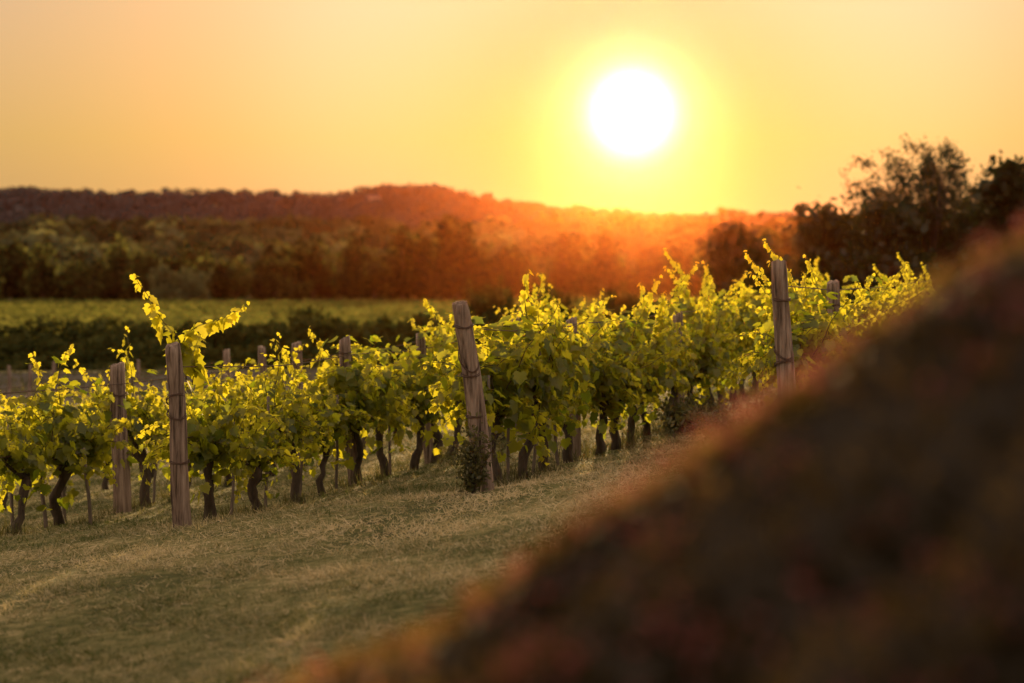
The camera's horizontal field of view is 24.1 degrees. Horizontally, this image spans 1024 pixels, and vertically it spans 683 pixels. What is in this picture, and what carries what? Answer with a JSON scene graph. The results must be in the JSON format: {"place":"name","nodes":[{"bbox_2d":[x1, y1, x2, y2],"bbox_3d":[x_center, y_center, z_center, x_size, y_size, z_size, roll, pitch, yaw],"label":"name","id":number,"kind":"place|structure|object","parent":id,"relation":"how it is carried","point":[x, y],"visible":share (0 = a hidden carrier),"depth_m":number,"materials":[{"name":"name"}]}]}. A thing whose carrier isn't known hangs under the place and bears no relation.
{"place":"outdoors","nodes":[
{"label":"outdoors","id":0,"kind":"place"},
{"bbox_2d":[0,363,394,417],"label":"farm track","id":1,"kind":"structure","parent":0,"point":[25,375],"depth_m":72.77,"materials":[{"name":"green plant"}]},
{"bbox_2d":[0,205,776,682],"bbox_3d":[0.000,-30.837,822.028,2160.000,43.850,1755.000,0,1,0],"label":"ground","id":2,"kind":"structure","parent":0,"point":[68,621],"depth_m":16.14,"materials":[{"name":"green plant"}]},
{"bbox_2d":[0,252,45,299],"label":"tree","id":3,"kind":"object","parent":2,"relation":"on","point":[17,284],"visible":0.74,"depth_m":386.14,"materials":[{"name":"green plant"}]},
{"bbox_2d":[0,238,51,299],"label":"tree","id":4,"kind":"object","parent":2,"relation":"on","point":[12,250],"visible":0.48,"depth_m":389.08,"materials":[{"name":"green plant"}]},
{"bbox_2d":[0,389,78,533],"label":"grape vine","id":5,"kind":"object","parent":2,"relation":"on","point":[24,466],"visible":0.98,"depth_m":23.46,"materials":[{"name":"green plant"}]},
{"bbox_2d":[22,242,67,299],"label":"tree","id":6,"kind":"object","parent":2,"relation":"on","point":[41,273],"visible":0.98,"depth_m":356.46,"materials":[{"name":"green plant"}]},
{"bbox_2d":[0,344,141,525],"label":"grape vine","id":7,"kind":"object","parent":2,"relation":"on","point":[93,437],"visible":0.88,"depth_m":24.32,"materials":[{"name":"green plant"}]},
{"bbox_2d":[54,257,91,299],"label":"tree","id":8,"kind":"object","parent":2,"relation":"on","point":[61,291],"visible":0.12,"depth_m":392.88,"materials":[{"name":"green plant"}]},
{"bbox_2d":[62,261,108,300],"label":"tree","id":9,"kind":"object","parent":2,"relation":"on","point":[87,285],"visible":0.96,"depth_m":349.42,"materials":[{"name":"green plant"}]},
{"bbox_2d":[64,253,108,300],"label":"tree","id":10,"kind":"object","parent":2,"relation":"on","point":[68,291],"visible":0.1,"depth_m":368.31,"materials":[{"name":"green plant"}]},
{"bbox_2d":[97,272,124,300],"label":"tree","id":11,"kind":"object","parent":2,"relation":"on","point":[111,290],"visible":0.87,"depth_m":359.60,"materials":[{"name":"green plant"}]},
{"bbox_2d":[94,233,137,300],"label":"tree","id":12,"kind":"object","parent":2,"relation":"on","point":[119,262],"visible":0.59,"depth_m":368.18,"materials":[{"name":"green plant"}]},
{"bbox_2d":[110,362,131,513],"bbox_3d":[-4.229,1.096,25.925,0.228,1.749,0.208,0,1,0],"label":"wooden post","id":13,"kind":"object","parent":2,"relation":"on","point":[122,491],"visible":0.84,"depth_m":25.85,"materials":[{"name":"brown wood"}]},
{"bbox_2d":[73,326,169,506],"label":"grape vine","id":14,"kind":"object","parent":2,"relation":"on","point":[145,411],"visible":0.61,"depth_m":26.43,"materials":[{"name":"green plant"}]},
{"bbox_2d":[119,250,159,299],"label":"tree","id":15,"kind":"object","parent":2,"relation":"on","point":[138,260],"visible":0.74,"depth_m":355.77,"materials":[{"name":"green plant"}]},
{"bbox_2d":[147,258,176,299],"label":"tree","id":16,"kind":"object","parent":2,"relation":"on","point":[160,279],"visible":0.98,"depth_m":347.90,"materials":[{"name":"green plant"}]},
{"bbox_2d":[129,251,194,299],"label":"tree","id":17,"kind":"object","parent":2,"relation":"on","point":[174,265],"visible":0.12,"depth_m":360.60,"materials":[{"name":"green plant"}]},
{"bbox_2d":[165,342,191,528],"bbox_3d":[-2.877,0.868,20.755,0.246,1.737,0.182,-1,2,-38],"label":"wooden post","id":18,"kind":"object","parent":2,"relation":"on","point":[179,484],"visible":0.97,"depth_m":20.69,"materials":[{"name":"brown wood"}]},
{"bbox_2d":[147,389,218,488],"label":"grape vine","id":19,"kind":"object","parent":2,"relation":"on","point":[190,467],"visible":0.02,"depth_m":27.59,"materials":[{"name":"green plant"}]},
{"bbox_2d":[168,267,212,300],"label":"tree","id":20,"kind":"object","parent":2,"relation":"on","point":[188,288],"visible":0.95,"depth_m":347.34,"materials":[{"name":"green plant"}]},
{"bbox_2d":[180,253,250,299],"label":"tree","id":21,"kind":"object","parent":2,"relation":"on","point":[223,280],"visible":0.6,"depth_m":354.26,"materials":[{"name":"green plant"}]},
{"bbox_2d":[129,274,311,519],"bbox_3d":[-2.727,0.551,21.509,1.496,2.313,2.216,0,1,-19],"label":"grape vine","id":22,"kind":"object","parent":2,"relation":"on","point":[215,443],"visible":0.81,"depth_m":21.23,"materials":[{"name":"green plant"}]},
{"bbox_2d":[184,363,262,486],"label":"grape vine","id":23,"kind":"object","parent":2,"relation":"on","point":[235,393],"visible":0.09,"depth_m":28.85,"materials":[{"name":"green plant"}]},
{"bbox_2d":[228,255,255,299],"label":"tree","id":24,"kind":"object","parent":2,"relation":"on","point":[237,292],"visible":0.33,"depth_m":389.03,"materials":[{"name":"green plant"}]},
{"bbox_2d":[197,365,313,512],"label":"grape vine","id":25,"kind":"object","parent":2,"relation":"on","point":[252,465],"visible":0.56,"depth_m":22.67,"materials":[{"name":"green plant"}]},
{"bbox_2d":[215,343,308,476],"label":"grape vine","id":26,"kind":"object","parent":2,"relation":"on","point":[260,381],"visible":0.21,"depth_m":29.88,"materials":[{"name":"green plant"}]},
{"bbox_2d":[248,257,280,301],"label":"tree","id":27,"kind":"object","parent":2,"relation":"on","point":[262,290],"visible":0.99,"depth_m":354.47,"materials":[{"name":"green plant"}]},
{"bbox_2d":[254,236,306,299],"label":"tree","id":28,"kind":"object","parent":2,"relation":"on","point":[286,269],"visible":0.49,"depth_m":387.29,"materials":[{"name":"green plant"}]},
{"bbox_2d":[229,332,333,502],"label":"grape vine","id":29,"kind":"object","parent":2,"relation":"on","point":[291,418],"visible":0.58,"depth_m":23.55,"materials":[{"name":"green plant"}]},
{"bbox_2d":[274,276,314,300],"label":"tree","id":30,"kind":"object","parent":2,"relation":"on","point":[291,291],"visible":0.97,"depth_m":375.03,"materials":[{"name":"green plant"}]},
{"bbox_2d":[290,341,302,465],"bbox_3d":[-2.795,0.880,31.024,0.180,1.772,0.154,-1,1,-27],"label":"wooden post","id":31,"kind":"object","parent":2,"relation":"on","point":[296,345],"visible":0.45,"depth_m":30.97,"materials":[{"name":"brown wood"}]},
{"bbox_2d":[286,304,332,329],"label":"bush","id":32,"kind":"object","parent":2,"relation":"on","point":[309,312],"visible":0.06,"depth_m":87.81,"materials":[{"name":"green plant"}]},
{"bbox_2d":[293,236,332,299],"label":"tree","id":33,"kind":"object","parent":2,"relation":"on","point":[309,267],"visible":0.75,"depth_m":390.50,"materials":[{"name":"green plant"}]},
{"bbox_2d":[303,248,344,299],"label":"tree","id":34,"kind":"object","parent":2,"relation":"on","point":[330,290],"visible":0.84,"depth_m":391.88,"materials":[{"name":"green plant"}]},
{"bbox_2d":[296,388,379,495],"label":"grape vine","id":35,"kind":"object","parent":2,"relation":"on","point":[334,418],"visible":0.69,"depth_m":24.58,"materials":[{"name":"green plant"}]},
{"bbox_2d":[270,326,427,484],"bbox_3d":[-1.603,0.736,25.605,1.334,1.803,2.155,0,1,15],"label":"grape vine","id":36,"kind":"object","parent":2,"relation":"on","point":[354,385],"visible":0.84,"depth_m":25.34,"materials":[{"name":"green plant"}]},
{"bbox_2d":[338,335,361,485],"bbox_3d":[-1.729,0.795,25.721,0.264,1.730,0.160,0,1,0],"label":"wooden post","id":37,"kind":"object","parent":2,"relation":"on","point":[344,346],"visible":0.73,"depth_m":25.66,"materials":[{"name":"brown wood"}]},
{"bbox_2d":[331,229,371,299],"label":"tree","id":38,"kind":"object","parent":2,"relation":"on","point":[351,280],"visible":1,"depth_m":356.07,"materials":[{"name":"green plant"}]},
{"bbox_2d":[319,343,424,477],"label":"grape vine","id":39,"kind":"object","parent":2,"relation":"on","point":[378,437],"visible":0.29,"depth_m":26.46,"materials":[{"name":"green plant"}]},
{"bbox_2d":[359,246,401,299],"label":"tree","id":40,"kind":"object","parent":2,"relation":"on","point":[379,285],"visible":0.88,"depth_m":371.47,"materials":[{"name":"green plant"}]},
{"bbox_2d":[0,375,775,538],"bbox_3d":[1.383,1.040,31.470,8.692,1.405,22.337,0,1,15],"label":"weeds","id":41,"kind":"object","parent":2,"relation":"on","point":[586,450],"visible":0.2,"depth_m":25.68,"materials":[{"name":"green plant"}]},
{"bbox_2d":[380,223,430,298],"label":"tree","id":42,"kind":"object","parent":2,"relation":"on","point":[401,285],"visible":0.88,"depth_m":386.08,"materials":[{"name":"green plant"}]},
{"bbox_2d":[379,352,457,469],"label":"grape vine","id":43,"kind":"object","parent":2,"relation":"on","point":[431,375],"visible":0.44,"depth_m":27.14,"materials":[{"name":"green plant"}]},
{"bbox_2d":[416,333,433,463],"bbox_3d":[-1.020,0.735,28.623,0.253,1.693,0.133,0,1,0],"label":"wooden post","id":44,"kind":"object","parent":2,"relation":"on","point":[429,448],"visible":0.35,"depth_m":28.57,"materials":[{"name":"brown wood"}]},
{"bbox_2d":[361,298,490,462],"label":"grape vine","id":45,"kind":"object","parent":2,"relation":"on","point":[436,344],"visible":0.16,"depth_m":28.52,"materials":[{"name":"green plant"}]},
{"bbox_2d":[396,225,457,299],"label":"tree","id":46,"kind":"object","parent":2,"relation":"on","point":[424,278],"visible":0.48,"depth_m":386.40,"materials":[{"name":"green plant"}]},
{"bbox_2d":[0,292,854,345],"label":"crop","id":47,"kind":"object","parent":2,"relation":"on","point":[177,312],"visible":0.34,"depth_m":182.77,"materials":[{"name":"green plant"}]},
{"bbox_2d":[0,291,877,370],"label":"hedge","id":48,"kind":"object","parent":2,"relation":"on","point":[20,343],"visible":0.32,"depth_m":84.05,"materials":[{"name":"green plant"}]},
{"bbox_2d":[407,311,473,454],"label":"grape vine","id":49,"kind":"object","parent":2,"relation":"on","point":[459,421],"visible":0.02,"depth_m":29.59,"materials":[{"name":"green plant"}]},
{"bbox_2d":[430,221,481,298],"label":"tree","id":50,"kind":"object","parent":2,"relation":"on","point":[466,271],"visible":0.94,"depth_m":360.98,"materials":[{"name":"green plant"}]},
{"bbox_2d":[425,211,494,299],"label":"tree","id":51,"kind":"object","parent":2,"relation":"on","point":[475,253],"visible":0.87,"depth_m":362.12,"materials":[{"name":"green plant"}]},
{"bbox_2d":[452,300,494,491],"bbox_3d":[-0.315,0.526,20.418,0.398,1.757,0.188,-1,1,-29],"label":"wooden post","id":52,"kind":"object","parent":2,"relation":"on","point":[471,371],"visible":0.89,"depth_m":20.35,"materials":[{"name":"brown wood"}]},
{"bbox_2d":[439,410,511,495],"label":"rose bush","id":53,"kind":"object","parent":2,"relation":"on","point":[474,475],"visible":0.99,"depth_m":20.21,"materials":[{"name":"green plant"}]},
{"bbox_2d":[453,264,501,298],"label":"tree","id":54,"kind":"object","parent":2,"relation":"on","point":[485,274],"visible":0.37,"depth_m":372.87,"materials":[{"name":"green plant"}]},
{"bbox_2d":[0,211,962,299],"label":"forest","id":55,"kind":"object","parent":2,"relation":"on","point":[68,238],"visible":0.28,"depth_m":574.55,"materials":[{"name":"green plant"}]},
{"bbox_2d":[0,182,971,228],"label":"forest","id":56,"kind":"object","parent":2,"relation":"on","point":[402,203],"visible":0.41,"depth_m":829.90,"materials":[{"name":"green plant"}]},
{"bbox_2d":[462,276,519,321],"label":"bush","id":57,"kind":"object","parent":2,"relation":"on","point":[477,305],"visible":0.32,"depth_m":87.85,"materials":[{"name":"green plant"}]},
{"bbox_2d":[409,305,587,483],"bbox_3d":[-0.199,0.532,21.651,1.395,1.728,2.253,0,1,13],"label":"grape vine","id":58,"kind":"object","parent":2,"relation":"on","point":[509,389],"visible":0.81,"depth_m":21.52,"materials":[{"name":"green plant"}]},
{"bbox_2d":[434,334,581,470],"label":"grape vine","id":59,"kind":"object","parent":2,"relation":"on","point":[558,416],"visible":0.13,"depth_m":23.29,"materials":[{"name":"green plant"}]},
{"bbox_2d":[482,243,542,295],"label":"tree","id":60,"kind":"object","parent":2,"relation":"on","point":[501,255],"visible":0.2,"depth_m":388.64,"materials":[{"name":"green plant"}]},
{"bbox_2d":[494,253,534,296],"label":"tree","id":61,"kind":"object","parent":2,"relation":"on","point":[513,282],"visible":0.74,"depth_m":365.96,"materials":[{"name":"green plant"}]},
{"bbox_2d":[475,320,605,462],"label":"grape vine","id":62,"kind":"object","parent":2,"relation":"on","point":[582,374],"visible":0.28,"depth_m":24.11,"materials":[{"name":"green plant"}]},
{"bbox_2d":[473,269,621,479],"bbox_3d":[0.138,0.357,22.509,1.362,2.063,2.192,0,1,16],"label":"grape vine","id":63,"kind":"object","parent":2,"relation":"on","point":[559,367],"visible":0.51,"depth_m":22.29,"materials":[{"name":"green plant"}]},
{"bbox_2d":[493,273,607,418],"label":"grape vine","id":64,"kind":"object","parent":2,"relation":"on","point":[578,316],"visible":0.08,"depth_m":33.86,"materials":[{"name":"green plant"}]},
{"bbox_2d":[535,283,578,318],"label":"bush","id":65,"kind":"object","parent":2,"relation":"on","point":[566,301],"visible":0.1,"depth_m":87.80,"materials":[{"name":"green plant"}]},
{"bbox_2d":[535,231,591,295],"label":"tree","id":66,"kind":"object","parent":2,"relation":"on","point":[563,277],"visible":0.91,"depth_m":361.42,"materials":[{"name":"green plant"}]},
{"bbox_2d":[566,317,580,457],"bbox_3d":[0.638,0.543,25.119,0.173,1.603,0.164,0,1,0],"label":"wooden post","id":67,"kind":"object","parent":2,"relation":"on","point":[576,439],"visible":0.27,"depth_m":25.06,"materials":[{"name":"brown wood"}]},
{"bbox_2d":[577,224,636,295],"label":"tree","id":68,"kind":"object","parent":2,"relation":"on","point":[601,268],"visible":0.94,"depth_m":352.94,"materials":[{"name":"green plant"}]},
{"bbox_2d":[601,280,642,326],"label":"bush","id":69,"kind":"object","parent":2,"relation":"on","point":[617,300],"visible":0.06,"depth_m":87.83,"materials":[{"name":"green plant"}]},
{"bbox_2d":[570,328,687,454],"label":"grape vine","id":70,"kind":"object","parent":2,"relation":"on","point":[610,383],"visible":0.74,"depth_m":25.06,"materials":[{"name":"green plant"}]},
{"bbox_2d":[539,262,724,441],"bbox_3d":[1.525,0.173,27.149,2.030,2.159,1.910,-1,2,-43],"label":"grape vine","id":71,"kind":"object","parent":2,"relation":"on","point":[678,379],"visible":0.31,"depth_m":26.73,"materials":[{"name":"green plant"}]},
{"bbox_2d":[577,282,695,435],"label":"grape vine","id":72,"kind":"object","parent":2,"relation":"on","point":[648,328],"visible":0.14,"depth_m":27.74,"materials":[{"name":"green plant"}]},
{"bbox_2d":[585,295,692,449],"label":"grape vine","id":73,"kind":"object","parent":2,"relation":"on","point":[618,336],"visible":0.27,"depth_m":25.93,"materials":[{"name":"green plant"}]},
{"bbox_2d":[623,256,673,295],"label":"tree","id":74,"kind":"object","parent":2,"relation":"on","point":[644,277],"visible":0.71,"depth_m":353.34,"materials":[{"name":"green plant"}]},
{"bbox_2d":[602,271,752,411],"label":"grape vine","id":75,"kind":"object","parent":2,"relation":"on","point":[711,357],"visible":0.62,"depth_m":29.50,"materials":[{"name":"green plant"}]},
{"bbox_2d":[662,239,697,296],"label":"tree","id":76,"kind":"object","parent":2,"relation":"on","point":[678,253],"visible":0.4,"depth_m":352.72,"materials":[{"name":"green plant"}]},
{"bbox_2d":[651,313,727,427],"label":"grape vine","id":77,"kind":"object","parent":2,"relation":"on","point":[674,389],"visible":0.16,"depth_m":29.02,"materials":[{"name":"green plant"}]},
{"bbox_2d":[648,390,738,432],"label":"shrub","id":78,"kind":"object","parent":2,"relation":"on","point":[672,413],"visible":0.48,"depth_m":27.58,"materials":[{"name":"green plant"}]},
{"bbox_2d":[654,303,743,409],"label":"grape vine","id":79,"kind":"object","parent":2,"relation":"on","point":[686,318],"visible":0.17,"depth_m":31.75,"materials":[{"name":"green plant"}]},
{"bbox_2d":[688,243,716,295],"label":"tree","id":80,"kind":"object","parent":2,"relation":"on","point":[698,285],"visible":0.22,"depth_m":358.43,"materials":[{"name":"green plant"}]},
{"bbox_2d":[658,390,757,439],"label":"shrub","id":81,"kind":"object","parent":2,"relation":"on","point":[695,414],"visible":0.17,"depth_m":20.80,"materials":[{"name":"green plant"}]},
{"bbox_2d":[667,298,749,405],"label":"grape vine","id":82,"kind":"object","parent":2,"relation":"on","point":[723,392],"visible":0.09,"depth_m":31.06,"materials":[{"name":"green plant"}]},
{"bbox_2d":[683,279,765,401],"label":"grape vine","id":83,"kind":"object","parent":2,"relation":"on","point":[744,296],"visible":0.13,"depth_m":33.72,"materials":[{"name":"green plant"}]},
{"bbox_2d":[663,248,800,405],"bbox_3d":[2.659,-0.135,32.692,1.932,2.274,1.818,-1,1,-34],"label":"grape vine","id":84,"kind":"object","parent":2,"relation":"on","point":[739,327],"visible":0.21,"depth_m":32.52,"materials":[{"name":"green plant"}]},
{"bbox_2d":[690,211,796,296],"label":"tree","id":85,"kind":"object","parent":2,"relation":"on","point":[730,244],"visible":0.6,"depth_m":133.80,"materials":[{"name":"green plant"}]},
{"bbox_2d":[714,282,789,391],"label":"grape vine","id":86,"kind":"object","parent":2,"relation":"on","point":[758,300],"visible":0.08,"depth_m":35.28,"materials":[{"name":"green plant"}]},
{"bbox_2d":[763,232,801,268],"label":"tree","id":87,"kind":"object","parent":2,"relation":"on","point":[783,250],"visible":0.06,"depth_m":358.28,"materials":[{"name":"green plant"}]},
{"bbox_2d":[771,259,794,391],"bbox_3d":[2.302,0.173,20.308,0.226,1.746,0.176,0,1,0],"label":"wooden post","id":88,"kind":"object","parent":2,"relation":"on","point":[784,353],"visible":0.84,"depth_m":20.25,"materials":[{"name":"brown wood"}]},
{"bbox_2d":[732,283,869,397],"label":"grape vine","id":89,"kind":"object","parent":2,"relation":"on","point":[804,332],"visible":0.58,"depth_m":21.27,"materials":[{"name":"green plant"}]},
{"bbox_2d":[718,250,908,386],"bbox_3d":[2.620,0.067,22.260,1.576,1.825,1.483,-1,2,-36],"label":"grape vine","id":90,"kind":"object","parent":2,"relation":"on","point":[767,300],"visible":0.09,"depth_m":22.11,"materials":[{"name":"green plant"}]},
{"bbox_2d":[789,256,854,317],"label":"grape vine","id":91,"kind":"object","parent":2,"relation":"on","point":[823,286],"visible":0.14,"depth_m":41.08,"materials":[{"name":"green plant"}]},
{"bbox_2d":[742,261,908,351],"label":"grape vine","id":92,"kind":"object","parent":2,"relation":"on","point":[880,302],"visible":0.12,"depth_m":24.90,"materials":[{"name":"green plant"}]},
{"bbox_2d":[738,239,923,372],"bbox_3d":[2.908,-0.008,23.111,1.649,1.961,1.552,-1,2,-36],"label":"grape vine","id":93,"kind":"object","parent":2,"relation":"on","point":[822,306],"visible":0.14,"depth_m":23.34,"materials":[{"name":"green plant"}]},
{"bbox_2d":[825,279,840,315],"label":"wooden post","id":94,"kind":"object","parent":2,"relation":"on","point":[833,286],"visible":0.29,"depth_m":23.74,"materials":[{"name":"brown wood"}]},
{"bbox_2d":[776,178,930,291],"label":"tree","id":95,"kind":"object","parent":2,"relation":"on","point":[827,228],"visible":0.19,"depth_m":97.42,"materials":[{"name":"green plant"}]},
{"bbox_2d":[813,267,917,322],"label":"grape vine","id":96,"kind":"object","parent":2,"relation":"on","point":[890,299],"visible":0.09,"depth_m":26.98,"materials":[{"name":"green plant"}]},
{"bbox_2d":[816,188,950,298],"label":"tree","id":97,"kind":"object","parent":2,"relation":"on","point":[887,234],"visible":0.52,"depth_m":93.96,"materials":[{"name":"green plant"}]},
{"bbox_2d":[839,133,992,268],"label":"tree","id":98,"kind":"object","parent":2,"relation":"on","point":[935,193],"visible":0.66,"depth_m":99.63,"materials":[{"name":"green plant"}]},
{"bbox_2d":[897,252,940,298],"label":"grape vine","id":99,"kind":"object","parent":2,"relation":"on","point":[921,276],"visible":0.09,"depth_m":35.36,"materials":[{"name":"green plant"}]},
{"bbox_2d":[946,150,1023,264],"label":"tree","id":100,"kind":"object","parent":2,"relation":"on","point":[999,209],"visible":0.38,"depth_m":95.05,"materials":[{"name":"green plant"}]},
{"bbox_2d":[0,0,1023,214],"label":"sky","id":101,"kind":"structure","parent":0,"point":[679,107],"materials":[{"name":"orange"}]},
{"bbox_2d":[331,254,1023,682],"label":"mound","id":102,"kind":"object","parent":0,"point":[927,448],"visible":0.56,"depth_m":2.87,"materials":[{"name":"soil"}]},
{"bbox_2d":[254,215,1023,682],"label":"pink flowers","id":103,"kind":"object","parent":102,"relation":"on","point":[794,551],"visible":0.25,"depth_m":3.17,"materials":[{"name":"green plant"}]},
{"bbox_2d":[281,231,1023,682],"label":"ground cover","id":104,"kind":"object","parent":102,"relation":"on","point":[435,631],"visible":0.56,"depth_m":2.97,"materials":[{"name":"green plant"}]},
{"bbox_2d":[318,230,1023,682],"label":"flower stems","id":105,"kind":"object","parent":102,"relation":"on","point":[760,478],"visible":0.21,"depth_m":3.17,"materials":[{"name":"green plant"}]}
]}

